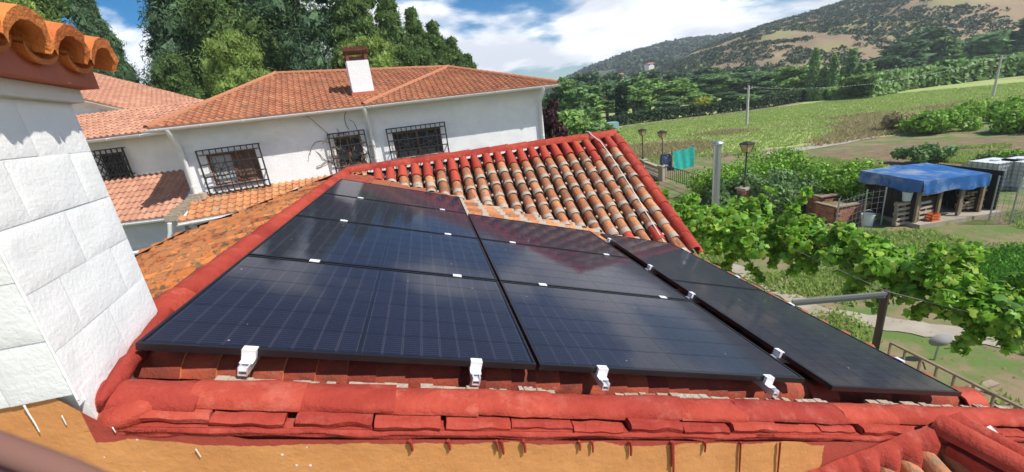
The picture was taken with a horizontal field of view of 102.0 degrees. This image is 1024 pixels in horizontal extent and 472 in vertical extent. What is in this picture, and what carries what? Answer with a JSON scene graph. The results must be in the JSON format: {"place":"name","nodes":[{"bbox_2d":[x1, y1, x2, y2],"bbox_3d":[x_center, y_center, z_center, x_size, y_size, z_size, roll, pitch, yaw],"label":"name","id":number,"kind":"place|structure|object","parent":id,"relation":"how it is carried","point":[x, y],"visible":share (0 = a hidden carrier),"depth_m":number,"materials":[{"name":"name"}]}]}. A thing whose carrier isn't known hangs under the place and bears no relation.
{"place":"outdoors","nodes":[
{"label":"outdoors","id":0,"kind":"place"},
{"bbox_2d":[0,430,107,471],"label":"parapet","id":1,"kind":"structure","parent":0,"point":[19,454],"depth_m":0.37,"materials":[{"name":"brown"}]},
{"bbox_2d":[62,0,840,84],"label":"sky","id":2,"kind":"structure","parent":0,"point":[549,39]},
{"bbox_2d":[542,41,687,107],"bbox_3d":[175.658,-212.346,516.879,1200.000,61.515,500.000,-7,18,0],"label":"hill","id":3,"kind":"structure","parent":0,"point":[602,73],"depth_m":434.22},
{"bbox_2d":[542,32,736,99],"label":"distant scrub","id":4,"kind":"object","parent":3,"relation":"on","point":[656,54],"visible":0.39,"depth_m":460.58,"materials":[{"name":"plant"}]},
{"bbox_2d":[587,74,1023,162],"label":"meadow","id":5,"kind":"structure","parent":0,"point":[1006,80],"depth_m":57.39,"materials":[{"name":"plant"}]},
{"bbox_2d":[542,76,595,117],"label":"tree","id":6,"kind":"object","parent":5,"relation":"on","point":[567,94],"visible":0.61,"depth_m":57.00,"materials":[{"name":"green plant"}]},
{"bbox_2d":[586,93,603,121],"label":"conifer tree","id":7,"kind":"object","parent":5,"relation":"on","point":[593,101],"visible":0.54,"depth_m":63.02,"materials":[{"name":"green plant"}]},
{"bbox_2d":[598,82,629,121],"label":"tree","id":8,"kind":"object","parent":5,"relation":"on","point":[608,106],"visible":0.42,"depth_m":78.70,"materials":[{"name":"green plant"}]},
{"bbox_2d":[612,84,630,122],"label":"cypress tree","id":9,"kind":"object","parent":5,"relation":"on","point":[621,97],"visible":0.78,"depth_m":70.42,"materials":[{"name":"green plant"}]},
{"bbox_2d":[628,89,656,111],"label":"tree","id":10,"kind":"object","parent":5,"relation":"on","point":[640,100],"visible":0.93,"depth_m":72.13,"materials":[{"name":"green plant"}]},
{"bbox_2d":[627,78,667,109],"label":"tree","id":11,"kind":"object","parent":5,"relation":"on","point":[653,84],"visible":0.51,"depth_m":82.02,"materials":[{"name":"green plant"}]},
{"bbox_2d":[652,96,683,116],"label":"tree","id":12,"kind":"object","parent":5,"relation":"on","point":[670,101],"visible":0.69,"depth_m":72.01,"materials":[{"name":"green plant"}]},
{"bbox_2d":[655,77,703,106],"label":"tree","id":13,"kind":"object","parent":5,"relation":"on","point":[684,88],"visible":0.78,"depth_m":81.90,"materials":[{"name":"green plant"}]},
{"bbox_2d":[605,90,805,125],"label":"hedge","id":14,"kind":"object","parent":5,"relation":"on","point":[642,116],"visible":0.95,"depth_m":67.88,"materials":[{"name":"green plant"}]},
{"bbox_2d":[694,74,742,93],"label":"tree","id":15,"kind":"object","parent":5,"relation":"on","point":[724,83],"visible":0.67,"depth_m":90.33,"materials":[{"name":"green plant"}]},
{"bbox_2d":[715,73,761,93],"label":"tree","id":16,"kind":"object","parent":5,"relation":"on","point":[748,79],"visible":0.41,"depth_m":92.13,"materials":[{"name":"green plant"}]},
{"bbox_2d":[749,72,780,92],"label":"tree","id":17,"kind":"object","parent":5,"relation":"on","point":[765,83],"visible":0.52,"depth_m":89.92,"materials":[{"name":"green plant"}]},
{"bbox_2d":[772,65,808,91],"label":"tree","id":18,"kind":"object","parent":5,"relation":"on","point":[791,76],"visible":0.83,"depth_m":77.41,"materials":[{"name":"green plant"}]},
{"bbox_2d":[805,46,821,87],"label":"poplar tree","id":19,"kind":"object","parent":5,"relation":"on","point":[814,68],"visible":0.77,"depth_m":71.57,"materials":[{"name":"green plant"}]},
{"bbox_2d":[782,83,864,101],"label":"reeds","id":20,"kind":"object","parent":5,"relation":"on","point":[813,94],"visible":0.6,"depth_m":69.44,"materials":[{"name":"green plant"}]},
{"bbox_2d":[628,94,1023,159],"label":"dry grass","id":21,"kind":"structure","parent":5,"relation":"on","point":[855,126],"depth_m":36.79,"materials":[{"name":"plant"}]},
{"bbox_2d":[823,53,840,99],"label":"poplar tree","id":22,"kind":"object","parent":5,"relation":"on","point":[833,73],"visible":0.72,"depth_m":68.41,"materials":[{"name":"green plant"}]},
{"bbox_2d":[845,47,859,79],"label":"poplar tree","id":23,"kind":"object","parent":5,"relation":"on","point":[851,64],"visible":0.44,"depth_m":70.59,"materials":[{"name":"green plant"}]},
{"bbox_2d":[879,111,918,129],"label":"bush","id":24,"kind":"object","parent":5,"relation":"on","point":[890,121],"visible":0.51,"depth_m":32.18,"materials":[{"name":"beige plant"}]},
{"bbox_2d":[873,55,925,71],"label":"tree","id":25,"kind":"object","parent":5,"relation":"on","point":[891,62],"visible":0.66,"depth_m":93.92,"materials":[{"name":"green plant"}]},
{"bbox_2d":[868,35,936,61],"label":"tree","id":26,"kind":"object","parent":5,"relation":"on","point":[907,48],"visible":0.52,"depth_m":108.75,"materials":[{"name":"green plant"}]},
{"bbox_2d":[905,26,952,48],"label":"tree","id":27,"kind":"object","parent":5,"relation":"on","point":[932,33],"visible":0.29,"depth_m":112.63,"materials":[{"name":"green plant"}]},
{"bbox_2d":[836,52,1023,99],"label":"reeds","id":28,"kind":"object","parent":5,"relation":"on","point":[1012,65],"visible":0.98,"depth_m":69.62,"materials":[{"name":"plant"}]},
{"bbox_2d":[920,34,973,63],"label":"tree","id":29,"kind":"object","parent":5,"relation":"on","point":[949,47],"visible":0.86,"depth_m":108.53,"materials":[{"name":"green plant"}]},
{"bbox_2d":[945,95,1023,121],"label":"bush","id":30,"kind":"object","parent":5,"relation":"on","point":[994,107],"visible":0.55,"depth_m":30.55,"materials":[{"name":"green plant"}]},
{"bbox_2d":[963,29,1023,59],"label":"tree","id":31,"kind":"object","parent":5,"relation":"on","point":[997,42],"visible":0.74,"depth_m":103.69,"materials":[{"name":"green plant"}]},
{"bbox_2d":[602,0,1023,111],"bbox_3d":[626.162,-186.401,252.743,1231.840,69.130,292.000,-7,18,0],"label":"hill","id":32,"kind":"structure","parent":0,"point":[825,42],"depth_m":162.04,"materials":[{"name":"soil"}]},
{"bbox_2d":[649,0,1022,93],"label":"hill scrub","id":33,"kind":"object","parent":32,"relation":"on","point":[828,10],"visible":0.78,"depth_m":175.71,"materials":[{"name":"green plant"}]},
{"bbox_2d":[647,125,1023,408],"bbox_3d":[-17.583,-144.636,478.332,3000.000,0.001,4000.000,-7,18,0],"label":"ground","id":34,"kind":"structure","parent":0,"point":[991,368],"depth_m":12.09,"materials":[{"name":"green plant"}]},
{"bbox_2d":[0,0,62,21],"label":"conifer tree","id":35,"kind":"object","parent":34,"relation":"on","point":[33,6],"visible":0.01,"depth_m":24.64,"materials":[{"name":"green plant"}]},
{"bbox_2d":[10,0,75,26],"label":"conifer tree","id":36,"kind":"object","parent":34,"relation":"on","point":[58,7],"visible":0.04,"depth_m":26.62,"materials":[{"name":"green plant"}]},
{"bbox_2d":[69,0,144,84],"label":"conifer tree","id":37,"kind":"object","parent":34,"relation":"on","point":[87,19],"visible":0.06,"depth_m":23.58,"materials":[{"name":"green plant"}]},
{"bbox_2d":[71,72,205,181],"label":"house","id":38,"kind":"structure","parent":34,"relation":"on","point":[114,116],"depth_m":13.97,"materials":[{"name":"orange tile"}]},
{"bbox_2d":[89,147,134,181],"bbox_3d":[-13.255,-2.222,13.920,1.142,1.405,0.321,-7,18,0],"label":"window","id":39,"kind":"structure","parent":38,"relation":"in","point":[115,163],"depth_m":13.78,"materials":[{"name":"black metal"}]},
{"bbox_2d":[102,169,208,254],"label":"house wing","id":40,"kind":"structure","parent":34,"relation":"on","point":[150,208],"depth_m":13.10,"materials":[{"name":"tile"}]},
{"bbox_2d":[136,0,211,99],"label":"conifer tree","id":41,"kind":"object","parent":34,"relation":"on","point":[161,18],"visible":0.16,"depth_m":26.96,"materials":[{"name":"green plant"}]},
{"bbox_2d":[146,49,208,98],"bbox_3d":[-20.971,-6.245,27.503,5.625,11.269,4.462,5,21,34],"label":"conifer tree","id":42,"kind":"object","parent":34,"relation":"on","point":[166,77],"visible":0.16,"depth_m":25.91,"materials":[{"name":"green plant"}]},
{"bbox_2d":[199,25,273,98],"bbox_3d":[-14.819,-5.754,23.816,5.280,11.144,5.661,3,20,29],"label":"conifer tree","id":43,"kind":"object","parent":34,"relation":"on","point":[236,50],"visible":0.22,"depth_m":21.99,"materials":[{"name":"green plant"}]},
{"bbox_2d":[171,0,317,99],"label":"conifer tree","id":44,"kind":"object","parent":34,"relation":"on","point":[205,17],"visible":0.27,"depth_m":26.40,"materials":[{"name":"green plant"}]},
{"bbox_2d":[177,171,366,228],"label":"house wing","id":45,"kind":"structure","parent":34,"relation":"on","point":[211,207],"depth_m":12.66,"materials":[{"name":"tile"}]},
{"bbox_2d":[230,0,340,73],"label":"conifer tree","id":46,"kind":"object","parent":34,"relation":"on","point":[315,26],"visible":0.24,"depth_m":27.82,"materials":[{"name":"green plant"}]},
{"bbox_2d":[141,46,560,194],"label":"house","id":47,"kind":"structure","parent":34,"relation":"on","point":[258,132],"depth_m":14.33,"materials":[{"name":"white paint"}]},
{"bbox_2d":[195,143,271,194],"bbox_3d":[-8.709,-2.131,13.063,1.702,1.365,0.401,-14,19,-21],"label":"window","id":48,"kind":"structure","parent":47,"relation":"in","point":[242,165],"depth_m":13.06,"materials":[{"name":"black metal"}]},
{"bbox_2d":[307,111,377,170],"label":"creeper stems","id":49,"kind":"object","parent":47,"relation":"attached to","point":[340,148],"visible":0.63,"depth_m":14.12,"materials":[{"name":"plant"}]},
{"bbox_2d":[327,129,370,172],"bbox_3d":[-5.581,-2.903,14.293,1.202,1.365,0.401,-14,19,-21],"label":"window","id":50,"kind":"structure","parent":47,"relation":"in","point":[346,144],"depth_m":14.27,"materials":[{"name":"black metal"}]},
{"bbox_2d":[385,122,449,159],"bbox_3d":[-3.353,-3.313,14.893,2.062,1.305,0.401,-11,18,-11],"label":"window","id":51,"kind":"structure","parent":47,"relation":"in","point":[424,141],"depth_m":14.91,"materials":[{"name":"black metal"}]},
{"bbox_2d":[324,0,391,68],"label":"conifer tree","id":52,"kind":"object","parent":34,"relation":"on","point":[357,18],"visible":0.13,"depth_m":28.28,"materials":[{"name":"green plant"}]},
{"bbox_2d":[334,34,400,70],"bbox_3d":[-8.328,-7.319,26.837,6.548,10.782,6.484,-8,18,-4],"label":"conifer tree","id":53,"kind":"object","parent":34,"relation":"on","point":[379,53],"visible":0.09,"depth_m":24.40,"materials":[{"name":"green plant"}]},
{"bbox_2d":[373,0,422,69],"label":"conifer tree","id":54,"kind":"object","parent":34,"relation":"on","point":[392,27],"visible":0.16,"depth_m":29.99,"materials":[{"name":"green plant"}]},
{"bbox_2d":[403,6,437,68],"bbox_3d":[-6.775,-11.205,33.904,8.005,13.834,7.871,1,19,24],"label":"conifer tree","id":55,"kind":"object","parent":34,"relation":"on","point":[418,35],"visible":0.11,"depth_m":32.02,"materials":[{"name":"green plant"}]},
{"bbox_2d":[424,19,452,65],"bbox_3d":[-5.734,-11.522,35.705,7.880,13.079,8.005,-12,18,-14],"label":"conifer tree","id":56,"kind":"object","parent":34,"relation":"on","point":[438,47],"visible":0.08,"depth_m":34.10,"materials":[{"name":"green plant"}]},
{"bbox_2d":[445,35,468,67],"bbox_3d":[-4.552,-11.779,37.798,7.956,11.987,7.697,-13,19,-20],"label":"conifer tree","id":57,"kind":"object","parent":34,"relation":"on","point":[459,59],"visible":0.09,"depth_m":36.20,"materials":[{"name":"green plant"}]},
{"bbox_2d":[0,129,1023,471],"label":"house","id":58,"kind":"structure","parent":34,"relation":"on","point":[164,411],"depth_m":2.05,"materials":[{"name":"red tile"}]},
{"bbox_2d":[0,2,173,419],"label":"chimney tower","id":59,"kind":"structure","parent":58,"relation":"on","point":[81,315],"depth_m":1.50,"materials":[{"name":"white paint"}]},
{"bbox_2d":[237,197,362,376],"bbox_3d":[-1.598,-0.105,3.924,0.064,0.092,4.701,8,14,-14],"label":"mounting rail","id":60,"kind":"object","parent":58,"relation":"attached to","point":[249,359],"visible":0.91,"depth_m":1.77,"materials":[{"name":"silver metal"}]},
{"bbox_2d":[296,193,477,237],"bbox_3d":[-1.297,-0.231,4.602,1.722,0.034,1.134,8,14,-14],"label":"solar panel","id":61,"kind":"object","parent":60,"relation":"attached to","point":[365,211],"visible":0.98,"depth_m":4.51,"materials":[{"name":"black"}]},
{"bbox_2d":[440,209,482,385],"bbox_3d":[-0.647,0.021,4.169,0.064,0.092,4.701,8,14,-14],"label":"mounting rail","id":62,"kind":"object","parent":58,"relation":"attached to","point":[475,367],"visible":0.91,"depth_m":2.01,"materials":[{"name":"silver metal"}]},
{"bbox_2d":[135,255,535,369],"bbox_3d":[-0.823,0.404,2.434,1.722,0.034,1.134,8,14,-14],"label":"solar panel","id":63,"kind":"object","parent":62,"relation":"attached to","point":[278,307],"visible":1,"depth_m":2.22,"materials":[{"name":"black"}]},
{"bbox_2d":[247,215,496,280],"bbox_3d":[-1.060,0.086,3.518,1.722,0.035,1.134,7,14,-14],"label":"solar panel","id":64,"kind":"object","parent":62,"relation":"attached to","point":[298,237],"visible":0.96,"depth_m":3.39,"materials":[{"name":"black"}]},
{"bbox_2d":[324,179,465,212],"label":"solar panel","id":65,"kind":"object","parent":62,"relation":"attached to","point":[364,190],"visible":0.98,"depth_m":5.61,"materials":[{"name":"black"}]},
{"bbox_2d":[509,241,609,390],"bbox_3d":[0.124,0.266,3.796,0.066,0.094,3.547,8,14,-14],"label":"mounting rail","id":66,"kind":"object","parent":58,"relation":"attached to","point":[600,377],"visible":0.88,"depth_m":2.18,"materials":[{"name":"silver metal"}]},
{"bbox_2d":[603,253,779,396],"bbox_3d":[1.171,0.405,4.065,0.065,0.092,3.547,8,14,-14],"label":"mounting rail","id":67,"kind":"object","parent":58,"relation":"attached to","point":[767,386],"visible":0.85,"depth_m":2.45,"materials":[{"name":"silver metal"}]},
{"bbox_2d":[468,214,627,257],"bbox_3d":[0.376,-0.009,5.033,1.722,0.034,1.134,8,14,-14],"label":"solar panel","id":68,"kind":"object","parent":67,"relation":"attached to","point":[516,231],"visible":0.97,"depth_m":4.94,"materials":[{"name":"black"}]},
{"bbox_2d":[480,239,689,300],"bbox_3d":[0.613,0.308,3.949,1.722,0.034,1.134,8,14,-14],"label":"solar panel","id":69,"kind":"object","parent":67,"relation":"attached to","point":[524,263],"visible":0.97,"depth_m":3.83,"materials":[{"name":"black"}]},
{"bbox_2d":[500,281,804,382],"bbox_3d":[0.851,0.625,2.865,1.722,0.034,1.134,8,14,-14],"label":"solar panel","id":70,"kind":"object","parent":67,"relation":"attached to","point":[571,330],"visible":1,"depth_m":2.68,"materials":[{"name":"black"}]},
{"bbox_2d":[645,264,740,277],"bbox_3d":[2.043,0.432,4.659,1.224,0.086,0.056,8,14,-14],"label":"mounting rail","id":71,"kind":"object","parent":58,"relation":"attached to","point":[649,267],"visible":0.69,"depth_m":4.51,"materials":[{"name":"silver metal"}]},
{"bbox_2d":[600,233,761,289],"bbox_3d":[1.952,0.283,5.105,1.134,0.035,1.722,7,14,-14],"label":"solar panel","id":72,"kind":"object","parent":71,"relation":"attached to","point":[669,262],"visible":0.98,"depth_m":4.90,"materials":[{"name":"black"}]},
{"bbox_2d":[770,348,905,362],"bbox_3d":[2.398,0.907,3.034,1.224,0.086,0.056,8,14,-14],"label":"mounting rail","id":73,"kind":"object","parent":58,"relation":"attached to","point":[777,353],"visible":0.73,"depth_m":2.89,"materials":[{"name":"silver metal"}]},
{"bbox_2d":[671,280,961,396],"bbox_3d":[2.311,0.762,3.469,1.134,0.035,1.722,8,14,-14],"label":"solar panel","id":74,"kind":"object","parent":73,"relation":"attached to","point":[829,356],"visible":1,"depth_m":3.15,"materials":[{"name":"black"}]},
{"bbox_2d":[807,412,1023,471],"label":"roof","id":75,"kind":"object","parent":58,"relation":"attached to","point":[957,442],"visible":1,"depth_m":2.32,"materials":[{"name":"red tile"}]},
{"bbox_2d":[542,99,570,147],"bbox_3d":[2.406,-4.953,23.695,2.249,5.633,2.312,-1,19,18],"label":"tree","id":76,"kind":"object","parent":34,"relation":"on","point":[554,125],"visible":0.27,"depth_m":22.81,"materials":[{"name":"purple plant"}]},
{"bbox_2d":[553,108,591,142],"bbox_3d":[3.576,-6.548,29.594,4.610,4.807,4.221,-16,20,-26],"label":"tree","id":77,"kind":"object","parent":34,"relation":"on","point":[575,121],"visible":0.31,"depth_m":28.15,"materials":[{"name":"green plant"}]},
{"bbox_2d":[671,145,694,169],"bbox_3d":[11.517,-5.283,28.040,1.655,1.480,0.645,-10,18,-8],"label":"tarpaulin","id":78,"kind":"object","parent":34,"relation":"on","point":[683,159],"visible":0.99,"depth_m":27.85,"materials":[{"name":"teal fabric"}]},
{"bbox_2d":[711,141,724,204],"bbox_3d":[6.874,-1.384,13.988,0.400,3.592,0.392,-7,18,0],"label":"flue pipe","id":79,"kind":"object","parent":34,"relation":"on","point":[716,176],"visible":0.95,"depth_m":13.67,"materials":[{"name":"silver metal"}]},
{"bbox_2d":[682,159,771,198],"bbox_3d":[10.183,-2.638,19.521,3.452,2.001,3.471,-7,18,0],"label":"bush","id":80,"kind":"object","parent":34,"relation":"on","point":[730,169],"visible":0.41,"depth_m":19.05,"materials":[{"name":"green plant"}]},
{"bbox_2d":[701,179,770,209],"bbox_3d":[9.801,-1.900,18.230,2.574,1.478,2.514,-7,18,0],"label":"bush","id":81,"kind":"object","parent":34,"relation":"on","point":[727,194],"visible":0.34,"depth_m":17.96,"materials":[{"name":"green plant"}]},
{"bbox_2d":[717,262,831,316],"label":"garden walk","id":82,"kind":"structure","parent":34,"relation":"on","point":[742,272],"depth_m":10.58,"materials":[{"name":"concrete"}]},
{"bbox_2d":[729,167,828,213],"bbox_3d":[11.166,-1.997,17.475,3.293,1.805,2.918,-10,18,-11],"label":"bush","id":83,"kind":"object","parent":34,"relation":"on","point":[786,184],"visible":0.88,"depth_m":16.98,"materials":[{"name":"green plant"}]},
{"bbox_2d":[733,144,825,176],"bbox_3d":[13.108,-3.215,19.980,4.042,2.361,3.871,-7,18,0],"label":"bush","id":84,"kind":"object","parent":34,"relation":"on","point":[795,161],"visible":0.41,"depth_m":19.41,"materials":[{"name":"green plant"}]},
{"bbox_2d":[805,193,841,215],"bbox_3d":[12.161,-1.291,16.315,0.870,0.795,0.820,-9,18,-7],"label":"raised bed","id":85,"kind":"object","parent":34,"relation":"on","point":[816,197],"visible":0.46,"depth_m":16.08,"materials":[{"name":"brick"}]},
{"bbox_2d":[794,157,888,204],"bbox_3d":[13.162,-2.013,16.672,2.637,2.151,3.310,-22,23,-39],"label":"bush","id":86,"kind":"object","parent":34,"relation":"on","point":[847,183],"visible":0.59,"depth_m":16.30,"materials":[{"name":"green plant"}]},
{"bbox_2d":[814,199,870,223],"bbox_3d":[12.261,-0.960,15.453,1.428,0.665,0.920,-9,18,-7],"label":"raised bed","id":87,"kind":"object","parent":34,"relation":"on","point":[827,211],"visible":0.82,"depth_m":15.12,"materials":[{"name":"brick"}]},
{"bbox_2d":[672,194,1023,349],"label":"pergola","id":88,"kind":"object","parent":34,"relation":"on","point":[884,295],"visible":0.6,"depth_m":5.79,"materials":[{"name":"grey"}]},
{"bbox_2d":[656,182,833,283],"bbox_3d":[4.628,-0.531,10.155,2.688,2.174,5.644,-11,18,-13],"label":"grape vine","id":89,"kind":"object","parent":88,"relation":"on","point":[713,228],"visible":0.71,"depth_m":8.56,"materials":[{"name":"green plant"}]},
{"bbox_2d":[733,215,919,294],"bbox_3d":[5.625,0.212,7.442,1.767,1.469,2.650,-15,19,-23],"label":"grape vine","id":90,"kind":"object","parent":88,"relation":"on","point":[834,242],"visible":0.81,"depth_m":6.92,"materials":[{"name":"green plant"}]},
{"bbox_2d":[845,238,1023,356],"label":"grape vine","id":91,"kind":"object","parent":88,"relation":"on","point":[941,280],"visible":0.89,"depth_m":5.45,"materials":[{"name":"green plant"}]},
{"bbox_2d":[694,202,1023,404],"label":"weeds","id":92,"kind":"object","parent":34,"relation":"on","point":[904,236],"visible":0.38,"depth_m":11.23,"materials":[{"name":"green plant"}]},
{"bbox_2d":[694,206,1023,397],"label":"clods","id":93,"kind":"object","parent":34,"relation":"on","point":[1004,368],"visible":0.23,"depth_m":9.44,"materials":[{"name":"soil"}]},
{"bbox_2d":[836,187,886,227],"bbox_3d":[11.766,-0.829,14.098,2.259,1.350,0.215,-12,18,-16],"label":"wire fence","id":94,"kind":"object","parent":34,"relation":"on","point":[866,198],"visible":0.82,"depth_m":14.18,"materials":[{"name":"metal"}]},
{"bbox_2d":[767,136,1023,166],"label":"soil plot","id":95,"kind":"object","parent":34,"relation":"on","point":[879,149],"visible":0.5,"depth_m":25.85,"materials":[{"name":"soil"}]},
{"bbox_2d":[771,142,1012,174],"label":"weeds","id":96,"kind":"object","parent":95,"relation":"on","point":[963,157],"visible":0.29,"depth_m":23.07,"materials":[{"name":"green plant"}]},
{"bbox_2d":[823,143,1023,165],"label":"clods","id":97,"kind":"object","parent":95,"relation":"on","point":[891,158],"visible":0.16,"depth_m":23.48,"materials":[{"name":"soil"}]},
{"bbox_2d":[889,141,961,163],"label":"bush","id":98,"kind":"object","parent":95,"relation":"on","point":[926,152],"visible":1,"depth_m":21.61,"materials":[{"name":"green plant"}]},
{"bbox_2d":[892,201,910,225],"bbox_3d":[13.344,-0.790,14.150,0.630,0.840,0.142,-9,14,-7],"label":"pallet","id":99,"kind":"object","parent":34,"relation":"on","point":[902,213],"visible":0.86,"depth_m":14.09,"materials":[{"name":"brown wood"}]},
{"bbox_2d":[816,309,1000,347],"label":"stone path","id":100,"kind":"structure","parent":34,"relation":"on","point":[924,329],"depth_m":8.81,"materials":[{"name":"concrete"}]},
{"bbox_2d":[858,163,1004,228],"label":"garden shed","id":101,"kind":"structure","parent":34,"relation":"on","point":[955,194],"depth_m":14.17,"materials":[{"name":"blue wood"}]},
{"bbox_2d":[894,108,985,133],"bbox_3d":[30.749,-8.270,29.929,4.512,1.904,3.401,-7,18,0],"label":"bush","id":102,"kind":"object","parent":34,"relation":"on","point":[937,121],"visible":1,"depth_m":29.10,"materials":[{"name":"green plant"}]},
{"bbox_2d":[928,334,951,360],"bbox_3d":[7.893,2.116,7.618,0.390,0.581,0.465,2,20,26],"label":"garden table","id":103,"kind":"object","parent":34,"relation":"on","point":[938,340],"visible":0.93,"depth_m":7.62,"materials":[{"name":"grey"}]},
{"bbox_2d":[887,342,1023,408],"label":"railing","id":104,"kind":"object","parent":34,"relation":"on","point":[992,393],"visible":0.38,"depth_m":5.97,"materials":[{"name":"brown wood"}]},
{"bbox_2d":[966,157,1022,190],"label":"water tank","id":105,"kind":"object","parent":34,"relation":"on","point":[995,163],"visible":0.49,"depth_m":16.38,"materials":[{"name":"grey plastic"}]},
{"bbox_2d":[988,103,1023,132],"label":"bush","id":106,"kind":"object","parent":34,"relation":"on","point":[1009,121],"visible":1,"depth_m":26.50,"materials":[{"name":"green plant"}]},
{"bbox_2d":[988,176,1023,224],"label":"wire fence","id":107,"kind":"object","parent":34,"relation":"on","point":[1015,200],"visible":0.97,"depth_m":13.24,"materials":[{"name":"metal"}]},
{"bbox_2d":[1002,156,1023,191],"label":"water tank","id":108,"kind":"object","parent":34,"relation":"on","point":[1017,173],"visible":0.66,"depth_m":16.13,"materials":[{"name":"grey plastic"}]},
{"label":"crop bed","id":109,"kind":"structure","parent":0,"visible":0},
{"bbox_2d":[916,243,1023,283],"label":"crop plants","id":110,"kind":"object","parent":109,"relation":"on","point":[991,268],"visible":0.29,"depth_m":10.78,"materials":[{"name":"green plant"}]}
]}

